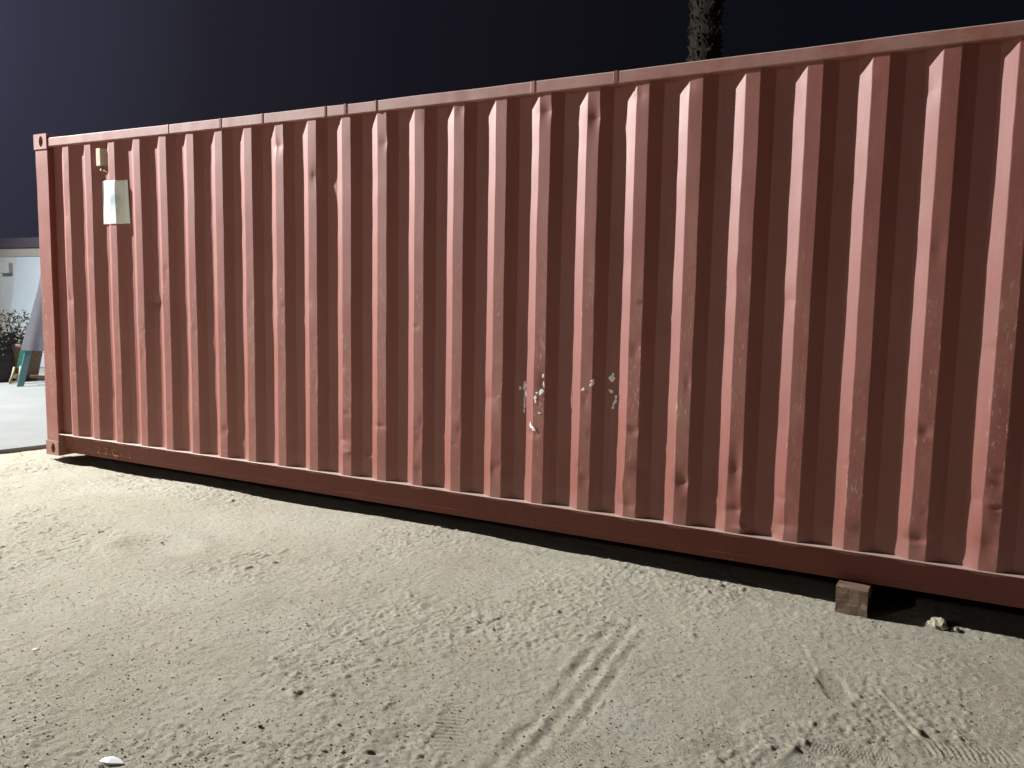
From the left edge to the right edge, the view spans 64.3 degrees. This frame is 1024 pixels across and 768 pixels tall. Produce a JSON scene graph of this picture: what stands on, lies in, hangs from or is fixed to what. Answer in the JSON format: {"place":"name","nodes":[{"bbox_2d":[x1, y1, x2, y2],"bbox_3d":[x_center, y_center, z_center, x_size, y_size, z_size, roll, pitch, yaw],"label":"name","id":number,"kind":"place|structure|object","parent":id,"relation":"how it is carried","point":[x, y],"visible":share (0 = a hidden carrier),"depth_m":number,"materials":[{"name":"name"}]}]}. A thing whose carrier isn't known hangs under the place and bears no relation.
{"place":"outdoors","nodes":[
{"label":"outdoors","id":0,"kind":"place"},
{"bbox_2d":[0,367,46,453],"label":"pavement","id":1,"kind":"structure","parent":0,"point":[23,422],"depth_m":8.80,"materials":[{"name":"concrete"}]},
{"bbox_2d":[0,332,16,382],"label":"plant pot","id":2,"kind":"object","parent":1,"relation":"on","point":[7,362],"visible":0.68,"depth_m":12.00,"materials":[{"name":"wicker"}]},
{"bbox_2d":[8,351,24,383],"bbox_3d":[-7.186,-0.241,11.834,0.232,0.476,0.056,-3,7,-31],"label":"folding chair","id":3,"kind":"object","parent":1,"relation":"on","point":[19,364],"visible":0.8,"depth_m":11.83,"materials":[{"name":"green paint"}]},
{"bbox_2d":[0,309,43,380],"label":"potted bush","id":4,"kind":"object","parent":1,"relation":"on","point":[34,363],"visible":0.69,"depth_m":12.25,"materials":[{"name":"green plant"}]},
{"bbox_2d":[9,257,44,366],"bbox_3d":[-8.349,-1.292,14.544,1.900,1.955,0.347,4,7,28],"label":"leaning panel","id":5,"kind":"object","parent":1,"relation":"on","point":[26,278],"visible":0.23,"depth_m":14.80,"materials":[{"name":"white"}]},
{"bbox_2d":[17,274,44,386],"bbox_3d":[-6.702,-0.761,11.630,0.650,1.678,0.648,4,7,28],"label":"covered frame","id":6,"kind":"object","parent":1,"relation":"on","point":[33,339],"visible":0.36,"depth_m":11.44,"materials":[{"name":"grey fabric"}]},
{"bbox_2d":[0,449,1023,767],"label":"ground","id":7,"kind":"structure","parent":0,"point":[202,517],"depth_m":3.42,"materials":[{"name":"beige sand"}]},
{"bbox_2d":[0,237,39,331],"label":"boundary wall","id":8,"kind":"structure","parent":7,"relation":"on","point":[12,250],"depth_m":15.42,"materials":[{"name":"paint"}]},
{"bbox_2d":[0,263,11,272],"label":"wall box","id":9,"kind":"object","parent":8,"relation":"attached to","point":[5,267],"visible":1,"depth_m":15.38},
{"bbox_2d":[99,756,123,765],"bbox_3d":[-1.229,1.155,2.500,0.089,0.014,0.038,2,6,11],"label":"paper scrap","id":10,"kind":"object","parent":7,"relation":"on","point":[112,761],"visible":1,"depth_m":2.49,"materials":[{"name":"white paper"}]},
{"bbox_2d":[0,466,1023,767],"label":"sand crumbs","id":11,"kind":"object","parent":7,"relation":"on","point":[440,690],"visible":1,"depth_m":3.01,"materials":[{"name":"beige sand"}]},
{"bbox_2d":[686,0,724,61],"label":"palm tree","id":12,"kind":"object","parent":7,"relation":"on","point":[704,28],"visible":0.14,"depth_m":12.23,"materials":[{"name":"brown plant"}]},
{"bbox_2d":[835,578,872,617],"bbox_3d":[1.689,1.066,4.025,0.145,0.227,0.357,4,7,28],"label":"timber block","id":13,"kind":"object","parent":7,"relation":"on","point":[853,598],"depth_m":3.88,"materials":[{"name":"brown wood"}]},
{"bbox_2d":[33,20,1023,608],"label":"shipping container","id":14,"kind":"object","parent":13,"relation":"on","point":[767,308],"visible":1,"depth_m":4.40,"materials":[{"name":"paint"}]},
{"bbox_2d":[927,617,948,630],"bbox_3d":[1.980,1.116,3.791,0.090,0.071,0.098,3,6,19],"label":"rock","id":15,"kind":"object","parent":7,"relation":"on","point":[938,623],"visible":0.88,"depth_m":3.76,"materials":[{"name":"beige stone"}]},
{"bbox_2d":[950,626,960,632],"bbox_3d":[2.040,1.132,3.753,0.042,0.032,0.039,6,8,38],"label":"dirt clod","id":16,"kind":"object","parent":7,"relation":"on","point":[956,629],"visible":1,"depth_m":3.74,"materials":[{"name":"beige soil"}]},
{"bbox_2d":[0,0,1023,237],"label":"sky","id":17,"kind":"structure","parent":0,"point":[68,67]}
]}

